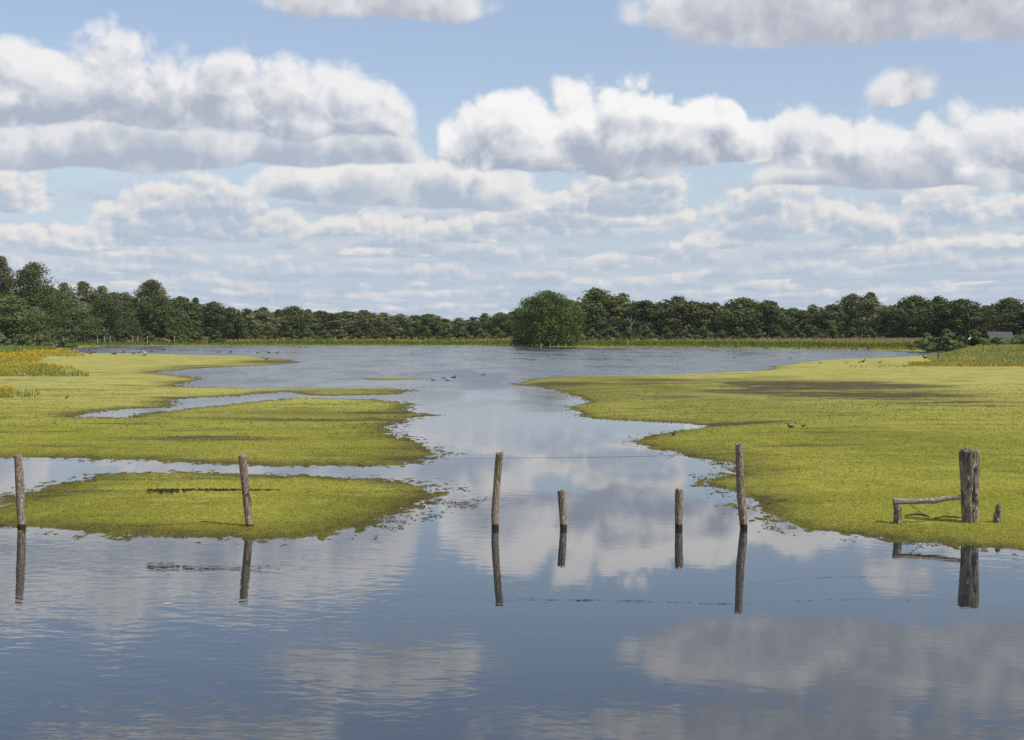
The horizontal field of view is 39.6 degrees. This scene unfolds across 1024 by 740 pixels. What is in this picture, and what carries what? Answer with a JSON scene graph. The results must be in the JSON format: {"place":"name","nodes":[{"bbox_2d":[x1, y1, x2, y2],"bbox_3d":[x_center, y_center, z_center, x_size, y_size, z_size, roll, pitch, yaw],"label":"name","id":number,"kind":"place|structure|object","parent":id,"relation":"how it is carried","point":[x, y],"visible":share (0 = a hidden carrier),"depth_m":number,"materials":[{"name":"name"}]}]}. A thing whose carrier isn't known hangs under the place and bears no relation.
{"place":"outdoors","nodes":[
{"label":"outdoors","id":0,"kind":"place"},
{"bbox_2d":[0,335,985,349],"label":"meadow grass","id":1,"kind":"structure","parent":0,"point":[847,343],"depth_m":358.72,"materials":[{"name":"green plant"}]},
{"bbox_2d":[0,346,1023,739],"bbox_3d":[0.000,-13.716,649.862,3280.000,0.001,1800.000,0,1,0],"label":"water","id":2,"kind":"structure","parent":0,"point":[620,608],"depth_m":16.20,"materials":[{"name":"blue liquid"}]},
{"bbox_2d":[14,454,25,528],"bbox_3d":[-7.812,2.099,22.589,0.181,1.535,0.148,0,1,0],"label":"fence post","id":3,"kind":"object","parent":2,"relation":"in","point":[20,493],"visible":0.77,"depth_m":22.53,"materials":[{"name":"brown wood"}]},
{"bbox_2d":[491,451,502,528],"bbox_3d":[-0.232,2.078,22.576,0.192,1.578,0.148,0,1,0],"label":"fence post","id":4,"kind":"object","parent":2,"relation":"in","point":[496,492],"visible":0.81,"depth_m":22.54,"materials":[{"name":"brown wood"}]},
{"bbox_2d":[557,489,566,528],"bbox_3d":[0.797,2.378,22.587,0.158,0.978,0.147,0,1,0],"label":"short post","id":5,"kind":"object","parent":2,"relation":"in","point":[562,508],"visible":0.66,"depth_m":22.54,"materials":[{"name":"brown wood"}]},
{"bbox_2d":[675,488,682,528],"bbox_3d":[2.653,2.370,22.585,0.133,0.993,0.131,0,1,0],"label":"short post","id":6,"kind":"object","parent":2,"relation":"in","point":[678,507],"visible":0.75,"depth_m":22.53,"materials":[{"name":"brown wood"}]},
{"bbox_2d":[735,442,746,528],"bbox_3d":[3.641,2.006,22.582,0.204,1.721,0.151,0,1,0],"label":"fence post","id":7,"kind":"object","parent":2,"relation":"in","point":[741,500],"visible":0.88,"depth_m":22.53,"materials":[{"name":"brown wood"}]},
{"bbox_2d":[0,335,1023,558],"bbox_3d":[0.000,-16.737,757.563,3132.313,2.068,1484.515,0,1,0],"label":"ground","id":8,"kind":"structure","parent":0,"point":[108,371],"depth_m":42.16,"materials":[{"name":"green plant"}]},
{"bbox_2d":[0,256,28,330],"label":"birch tree","id":9,"kind":"object","parent":8,"relation":"on","point":[6,279],"visible":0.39,"depth_m":336.61,"materials":[{"name":"green plant"}]},
{"bbox_2d":[3,334,34,345],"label":"bush","id":10,"kind":"object","parent":8,"relation":"on","point":[23,337],"visible":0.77,"depth_m":284.38,"materials":[{"name":"green plant"}]},
{"bbox_2d":[0,294,52,343],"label":"broadleaf tree","id":11,"kind":"object","parent":8,"relation":"on","point":[13,321],"visible":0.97,"depth_m":320.23,"materials":[{"name":"green plant"}]},
{"bbox_2d":[2,262,73,343],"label":"broadleaf tree","id":12,"kind":"object","parent":8,"relation":"on","point":[27,278],"visible":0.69,"depth_m":340.52,"materials":[{"name":"green plant"}]},
{"bbox_2d":[25,332,51,346],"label":"bush","id":13,"kind":"object","parent":8,"relation":"on","point":[40,337],"visible":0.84,"depth_m":284.51,"materials":[{"name":"green plant"}]},
{"bbox_2d":[0,349,86,397],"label":"yellow flowers","id":14,"kind":"object","parent":8,"relation":"on","point":[24,355],"visible":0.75,"depth_m":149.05,"materials":[{"name":"yellow plant"}]},
{"bbox_2d":[0,343,88,397],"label":"reeds","id":15,"kind":"object","parent":8,"relation":"on","point":[11,348],"visible":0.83,"depth_m":107.82,"materials":[{"name":"green plant"}]},
{"bbox_2d":[44,337,78,347],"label":"bush","id":16,"kind":"object","parent":8,"relation":"on","point":[63,340],"visible":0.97,"depth_m":284.59,"materials":[{"name":"green plant"}]},
{"bbox_2d":[45,282,84,339],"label":"birch tree","id":17,"kind":"object","parent":8,"relation":"on","point":[65,288],"visible":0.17,"depth_m":398.91,"materials":[{"name":"green plant"}]},
{"bbox_2d":[45,298,103,343],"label":"broadleaf tree","id":18,"kind":"object","parent":8,"relation":"on","point":[74,325],"visible":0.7,"depth_m":370.25,"materials":[{"name":"green plant"}]},
{"bbox_2d":[72,281,102,337],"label":"birch tree","id":19,"kind":"object","parent":8,"relation":"on","point":[83,287],"visible":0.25,"depth_m":418.39,"materials":[{"name":"green plant"}]},
{"bbox_2d":[93,329,114,341],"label":"bush","id":20,"kind":"object","parent":8,"relation":"on","point":[105,334],"visible":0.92,"depth_m":378.92,"materials":[{"name":"green plant"}]},
{"bbox_2d":[85,286,125,334],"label":"birch tree","id":21,"kind":"object","parent":8,"relation":"on","point":[103,292],"visible":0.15,"depth_m":423.34,"materials":[{"name":"green plant"}]},
{"bbox_2d":[73,296,146,339],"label":"broadleaf tree","id":22,"kind":"object","parent":8,"relation":"on","point":[107,310],"visible":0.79,"depth_m":397.56,"materials":[{"name":"green plant"}]},
{"bbox_2d":[109,330,136,342],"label":"bush","id":23,"kind":"object","parent":8,"relation":"on","point":[123,335],"visible":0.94,"depth_m":379.17,"materials":[{"name":"green plant"}]},
{"bbox_2d":[113,292,141,334],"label":"broadleaf tree","id":24,"kind":"object","parent":8,"relation":"on","point":[126,296],"visible":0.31,"depth_m":436.30,"materials":[{"name":"green plant"}]},
{"bbox_2d":[121,279,189,337],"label":"broadleaf tree","id":25,"kind":"object","parent":8,"relation":"on","point":[152,297],"visible":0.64,"depth_m":436.55,"materials":[{"name":"green plant"}]},
{"bbox_2d":[148,305,187,337],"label":"broadleaf tree","id":26,"kind":"object","parent":8,"relation":"on","point":[168,319],"visible":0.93,"depth_m":429.25,"materials":[{"name":"green plant"}]},
{"bbox_2d":[156,331,192,341],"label":"bush","id":27,"kind":"object","parent":8,"relation":"on","point":[171,335],"visible":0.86,"depth_m":378.94,"materials":[{"name":"green plant"}]},
{"bbox_2d":[168,296,201,337],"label":"broadleaf tree","id":28,"kind":"object","parent":8,"relation":"on","point":[187,307],"visible":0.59,"depth_m":447.53,"materials":[{"name":"green plant"}]},
{"bbox_2d":[178,332,212,342],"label":"bush","id":29,"kind":"object","parent":8,"relation":"on","point":[195,336],"visible":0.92,"depth_m":378.79,"materials":[{"name":"green plant"}]},
{"bbox_2d":[190,297,204,336],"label":"alder tree","id":30,"kind":"object","parent":8,"relation":"on","point":[196,299],"visible":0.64,"depth_m":453.71,"materials":[{"name":"green plant"}]},
{"bbox_2d":[198,301,227,336],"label":"broadleaf tree","id":31,"kind":"object","parent":8,"relation":"on","point":[210,313],"visible":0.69,"depth_m":457.93,"materials":[{"name":"green plant"}]},
{"bbox_2d":[210,307,254,339],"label":"broadleaf tree","id":32,"kind":"object","parent":8,"relation":"on","point":[232,316],"visible":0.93,"depth_m":412.83,"materials":[{"name":"green plant"}]},
{"bbox_2d":[238,454,252,526],"bbox_3d":[-4.218,2.101,22.578,0.250,1.532,0.152,0,1,0],"label":"fence post","id":33,"kind":"object","parent":8,"relation":"on","point":[245,487],"visible":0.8,"depth_m":22.53,"materials":[{"name":"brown wood"}]},
{"bbox_3d":[-5.997,1.895,22.501,3.569,0.032,0.012,0,1,0],"label":"barbed wire","id":34,"kind":"object","parent":33,"relation":"attached to","visible":0},
{"bbox_2d":[146,488,242,494],"bbox_3d":[-5.024,1.925,22.502,1.533,0.116,0.076,0,1,0],"label":"hanging weed","id":35,"kind":"object","parent":34,"relation":"hanging from","point":[168,491],"visible":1,"depth_m":22.49,"materials":[{"name":"plant"}]},
{"bbox_2d":[227,308,263,335],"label":"birch tree","id":36,"kind":"object","parent":8,"relation":"on","point":[249,318],"visible":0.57,"depth_m":428.74,"materials":[{"name":"green plant"}]},
{"bbox_2d":[250,307,282,335],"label":"tree","id":37,"kind":"object","parent":8,"relation":"on","point":[264,315],"visible":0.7,"depth_m":448.54,"materials":[{"name":"green plant"}]},
{"bbox_2d":[267,309,291,335],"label":"alder tree","id":38,"kind":"object","parent":8,"relation":"on","point":[280,314],"visible":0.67,"depth_m":458.83,"materials":[{"name":"green plant"}]},
{"bbox_2d":[281,328,297,339],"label":"bush","id":39,"kind":"object","parent":8,"relation":"on","point":[292,333],"visible":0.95,"depth_m":419.00,"materials":[{"name":"green plant"}]},
{"bbox_2d":[282,305,311,336],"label":"broadleaf tree","id":40,"kind":"object","parent":8,"relation":"on","point":[296,318],"visible":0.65,"depth_m":467.10,"materials":[{"name":"green plant"}]},
{"bbox_2d":[298,328,319,339],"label":"bush","id":41,"kind":"object","parent":8,"relation":"on","point":[308,333],"visible":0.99,"depth_m":419.14,"materials":[{"name":"green plant"}]},
{"bbox_2d":[300,309,322,333],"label":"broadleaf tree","id":42,"kind":"object","parent":8,"relation":"on","point":[313,317],"visible":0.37,"depth_m":478.52,"materials":[{"name":"green plant"}]},
{"bbox_2d":[308,310,334,336],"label":"broadleaf tree","id":43,"kind":"object","parent":8,"relation":"on","point":[318,314],"visible":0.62,"depth_m":481.56,"materials":[{"name":"green plant"}]},
{"bbox_2d":[323,312,351,336],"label":"tree","id":44,"kind":"object","parent":8,"relation":"on","point":[334,320],"visible":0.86,"depth_m":478.96,"materials":[{"name":"green plant"}]},
{"bbox_2d":[333,313,364,334],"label":"tree","id":45,"kind":"object","parent":8,"relation":"on","point":[350,316],"visible":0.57,"depth_m":488.05,"materials":[{"name":"green plant"}]},
{"bbox_2d":[349,314,382,335],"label":"tree","id":46,"kind":"object","parent":8,"relation":"on","point":[366,320],"visible":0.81,"depth_m":483.63,"materials":[{"name":"green plant"}]},
{"bbox_2d":[369,312,394,335],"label":"tree","id":47,"kind":"object","parent":8,"relation":"on","point":[382,317],"visible":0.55,"depth_m":488.32,"materials":[{"name":"green plant"}]},
{"bbox_2d":[380,326,406,339],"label":"bush","id":48,"kind":"object","parent":8,"relation":"on","point":[393,330],"visible":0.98,"depth_m":419.37,"materials":[{"name":"green plant"}]},
{"bbox_2d":[381,313,413,335],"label":"tree","id":49,"kind":"object","parent":8,"relation":"on","point":[397,320],"visible":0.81,"depth_m":477.83,"materials":[{"name":"green plant"}]},
{"bbox_2d":[413,313,453,336],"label":"broadleaf tree","id":50,"kind":"object","parent":8,"relation":"on","point":[430,322],"visible":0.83,"depth_m":467.01,"materials":[{"name":"green plant"}]},
{"bbox_2d":[446,317,468,333],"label":"tree","id":51,"kind":"object","parent":8,"relation":"on","point":[456,322],"visible":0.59,"depth_m":468.73,"materials":[{"name":"green plant"}]},
{"bbox_2d":[454,328,472,338],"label":"bush","id":52,"kind":"object","parent":8,"relation":"on","point":[463,333],"visible":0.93,"depth_m":419.15,"materials":[{"name":"green plant"}]},
{"bbox_2d":[458,316,483,334],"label":"tree","id":53,"kind":"object","parent":8,"relation":"on","point":[469,324],"visible":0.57,"depth_m":463.07,"materials":[{"name":"green plant"}]},
{"bbox_2d":[471,328,488,339],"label":"bush","id":54,"kind":"object","parent":8,"relation":"on","point":[480,333],"visible":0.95,"depth_m":419.05,"materials":[{"name":"green plant"}]},
{"bbox_2d":[470,313,491,333],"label":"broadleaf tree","id":55,"kind":"object","parent":8,"relation":"on","point":[482,317],"visible":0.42,"depth_m":459.08,"materials":[{"name":"green plant"}]},
{"bbox_2d":[65,341,918,348],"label":"flowers","id":56,"kind":"object","parent":8,"relation":"on","point":[338,342],"visible":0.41,"depth_m":348.34,"materials":[{"name":"plant"}]},
{"bbox_2d":[488,327,505,339],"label":"bush","id":57,"kind":"object","parent":8,"relation":"on","point":[496,332],"visible":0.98,"depth_m":418.81,"materials":[{"name":"green plant"}]},
{"bbox_2d":[480,312,519,338],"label":"broadleaf tree","id":58,"kind":"object","parent":8,"relation":"on","point":[501,321],"visible":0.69,"depth_m":438.12,"materials":[{"name":"green plant"}]},
{"bbox_2d":[508,290,589,345],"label":"round tree","id":59,"kind":"object","parent":8,"relation":"on","point":[543,314],"visible":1,"depth_m":334.34,"materials":[{"name":"green plant"}]},
{"bbox_2d":[581,328,603,340],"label":"bush","id":60,"kind":"object","parent":8,"relation":"on","point":[591,333],"visible":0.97,"depth_m":394.28,"materials":[{"name":"green plant"}]},
{"bbox_2d":[566,287,624,338],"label":"broadleaf tree","id":61,"kind":"object","parent":8,"relation":"on","point":[593,304],"visible":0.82,"depth_m":426.48,"materials":[{"name":"green plant"}]},
{"bbox_2d":[597,326,623,340],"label":"bush","id":62,"kind":"object","parent":8,"relation":"on","point":[609,332],"visible":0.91,"depth_m":394.09,"materials":[{"name":"green plant"}]},
{"bbox_2d":[603,293,641,336],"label":"birch tree","id":63,"kind":"object","parent":8,"relation":"on","point":[618,326],"visible":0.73,"depth_m":427.92,"materials":[{"name":"green plant"}]},
{"bbox_2d":[615,326,641,339],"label":"bush","id":64,"kind":"object","parent":8,"relation":"on","point":[628,332],"visible":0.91,"depth_m":393.90,"materials":[{"name":"green plant"}]},
{"bbox_2d":[621,300,669,337],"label":"broadleaf tree","id":65,"kind":"object","parent":8,"relation":"on","point":[645,316],"visible":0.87,"depth_m":422.55,"materials":[{"name":"green plant"}]},
{"bbox_2d":[655,326,674,339],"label":"bush","id":66,"kind":"object","parent":8,"relation":"on","point":[666,333],"visible":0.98,"depth_m":394.04,"materials":[{"name":"green plant"}]},
{"bbox_2d":[651,296,708,336],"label":"broadleaf tree","id":67,"kind":"object","parent":8,"relation":"on","point":[676,312],"visible":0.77,"depth_m":425.67,"materials":[{"name":"green plant"}]},
{"bbox_2d":[692,326,713,339],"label":"bush","id":68,"kind":"object","parent":8,"relation":"on","point":[703,331],"visible":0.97,"depth_m":394.15,"materials":[{"name":"green plant"}]},
{"bbox_2d":[688,302,720,337],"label":"broadleaf tree","id":69,"kind":"object","parent":8,"relation":"on","point":[708,321],"visible":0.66,"depth_m":427.82,"materials":[{"name":"green plant"}]},
{"bbox_2d":[713,297,770,335],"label":"broadleaf tree","id":70,"kind":"object","parent":8,"relation":"on","point":[746,310],"visible":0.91,"depth_m":420.94,"materials":[{"name":"green plant"}]},
{"bbox_2d":[742,328,771,338],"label":"bush","id":71,"kind":"object","parent":8,"relation":"on","point":[759,333],"visible":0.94,"depth_m":394.06,"materials":[{"name":"green plant"}]},
{"bbox_2d":[740,300,788,337],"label":"broadleaf tree","id":72,"kind":"object","parent":8,"relation":"on","point":[771,309],"visible":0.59,"depth_m":421.99,"materials":[{"name":"green plant"}]},
{"bbox_2d":[769,325,787,338],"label":"bush","id":73,"kind":"object","parent":8,"relation":"on","point":[778,331],"visible":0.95,"depth_m":394.25,"materials":[{"name":"green plant"}]},
{"bbox_2d":[765,307,820,337],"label":"broadleaf tree","id":74,"kind":"object","parent":8,"relation":"on","point":[788,321],"visible":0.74,"depth_m":417.67,"materials":[{"name":"green plant"}]},
{"bbox_2d":[786,326,804,338],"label":"bush","id":75,"kind":"object","parent":8,"relation":"on","point":[795,332],"visible":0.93,"depth_m":394.37,"materials":[{"name":"green plant"}]},
{"bbox_2d":[794,304,822,335],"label":"birch tree","id":76,"kind":"object","parent":8,"relation":"on","point":[813,308],"visible":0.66,"depth_m":417.77,"materials":[{"name":"green plant"}]},
{"bbox_2d":[804,326,830,338],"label":"bush","id":77,"kind":"object","parent":8,"relation":"on","point":[814,331],"visible":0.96,"depth_m":394.05,"materials":[{"name":"green plant"}]},
{"bbox_2d":[811,304,846,336],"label":"broadleaf tree","id":78,"kind":"object","parent":8,"relation":"on","point":[832,313],"visible":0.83,"depth_m":413.45,"materials":[{"name":"green plant"}]},
{"bbox_2d":[818,324,849,338],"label":"bush","id":79,"kind":"object","parent":8,"relation":"on","point":[832,331],"visible":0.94,"depth_m":393.75,"materials":[{"name":"green plant"}]},
{"bbox_2d":[838,326,865,338],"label":"bush","id":80,"kind":"object","parent":8,"relation":"on","point":[851,332],"visible":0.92,"depth_m":393.62,"materials":[{"name":"green plant"}]},
{"bbox_2d":[833,293,878,337],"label":"broadleaf tree","id":81,"kind":"object","parent":8,"relation":"on","point":[847,301],"visible":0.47,"depth_m":422.07,"materials":[{"name":"green plant"}]},
{"bbox_2d":[849,292,883,337],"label":"birch tree","id":82,"kind":"object","parent":8,"relation":"on","point":[872,307],"visible":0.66,"depth_m":409.01,"materials":[{"name":"green plant"}]},
{"bbox_2d":[865,305,902,337],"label":"broadleaf tree","id":83,"kind":"object","parent":8,"relation":"on","point":[884,317],"visible":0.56,"depth_m":398.75,"materials":[{"name":"green plant"}]},
{"bbox_2d":[893,501,901,523],"bbox_3d":[6.119,2.467,22.590,0.133,0.799,0.166,0,1,0],"label":"post stub","id":84,"kind":"object","parent":8,"relation":"on","point":[897,513],"visible":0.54,"depth_m":22.52,"materials":[{"name":"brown wood"}]},
{"bbox_2d":[892,495,961,503],"bbox_3d":[6.591,2.053,22.549,1.094,0.153,0.078,0,1,0],"label":"fallen rail","id":85,"kind":"object","parent":84,"relation":"on","point":[926,500],"visible":1,"depth_m":22.52,"materials":[{"name":"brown wood"}]},
{"bbox_2d":[885,295,942,337],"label":"broadleaf tree","id":86,"kind":"object","parent":8,"relation":"on","point":[911,313],"visible":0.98,"depth_m":391.72,"materials":[{"name":"green plant"}]},
{"bbox_2d":[905,333,938,351],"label":"bush","id":87,"kind":"object","parent":8,"relation":"on","point":[927,336],"visible":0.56,"depth_m":237.46,"materials":[{"name":"green plant"}]},
{"bbox_2d":[850,336,1016,367],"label":"reeds","id":88,"kind":"object","parent":8,"relation":"on","point":[968,346],"visible":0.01,"depth_m":132.26,"materials":[{"name":"green plant"}]},
{"bbox_2d":[916,295,961,337],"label":"broadleaf tree","id":89,"kind":"object","parent":8,"relation":"on","point":[940,303],"visible":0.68,"depth_m":391.88,"materials":[{"name":"green plant"}]},
{"bbox_2d":[916,329,966,351],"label":"bush","id":90,"kind":"object","parent":8,"relation":"on","point":[946,336],"visible":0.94,"depth_m":231.18,"materials":[{"name":"green plant"}]},
{"bbox_2d":[934,298,988,337],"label":"broadleaf tree","id":91,"kind":"object","parent":8,"relation":"on","point":[965,309],"visible":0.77,"depth_m":387.33,"materials":[{"name":"green plant"}]},
{"bbox_2d":[948,329,987,346],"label":"bush","id":92,"kind":"object","parent":8,"relation":"on","point":[975,336],"visible":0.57,"depth_m":236.91,"materials":[{"name":"green plant"}]},
{"bbox_2d":[959,448,979,522],"bbox_3d":[7.254,2.054,22.569,0.327,1.626,0.322,0,1,0],"label":"gate post","id":93,"kind":"object","parent":8,"relation":"on","point":[969,463],"visible":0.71,"depth_m":22.47,"materials":[{"name":"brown wood"}]},
{"bbox_2d":[924,344,1023,365],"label":"tussocks","id":94,"kind":"object","parent":8,"relation":"on","point":[996,354],"visible":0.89,"depth_m":148.78,"materials":[{"name":"green plant"}]},
{"bbox_2d":[966,305,995,332],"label":"birch tree","id":95,"kind":"object","parent":8,"relation":"on","point":[985,327],"visible":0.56,"depth_m":378.45,"materials":[{"name":"green plant"}]},
{"bbox_2d":[976,337,1011,346],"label":"bush","id":96,"kind":"object","parent":8,"relation":"on","point":[996,340],"visible":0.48,"depth_m":231.36,"materials":[{"name":"green plant"}]},
{"bbox_2d":[993,503,1001,522],"bbox_3d":[7.718,2.492,22.605,0.149,0.749,0.159,0,1,0],"label":"post stub","id":97,"kind":"object","parent":8,"relation":"on","point":[997,516],"visible":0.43,"depth_m":22.55,"materials":[{"name":"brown wood"}]},
{"bbox_2d":[984,332,1013,339],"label":"hut","id":98,"kind":"object","parent":8,"relation":"on","point":[1007,335],"visible":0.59,"depth_m":261.35,"materials":[{"name":"grey"}]},
{"bbox_2d":[982,297,1023,335],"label":"broadleaf tree","id":99,"kind":"object","parent":8,"relation":"on","point":[1010,303],"visible":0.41,"depth_m":358.42,"materials":[{"name":"green plant"}]},
{"bbox_2d":[992,306,1023,335],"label":"broadleaf tree","id":100,"kind":"object","parent":8,"relation":"on","point":[1017,317],"visible":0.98,"depth_m":349.68,"materials":[{"name":"green plant"}]},
{"bbox_2d":[1007,334,1023,344],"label":"bush","id":101,"kind":"object","parent":8,"relation":"on","point":[1018,339],"visible":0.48,"depth_m":236.59,"materials":[{"name":"green plant"}]},
{"bbox_2d":[0,0,1023,334],"label":"sky","id":102,"kind":"structure","parent":0,"point":[448,159],"materials":[{"name":"blue"}]},
{"bbox_2d":[907,360,1023,367],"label":"flowers","id":103,"kind":"object","parent":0,"point":[969,364],"visible":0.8,"depth_m":124.09,"materials":[{"name":"plant"}]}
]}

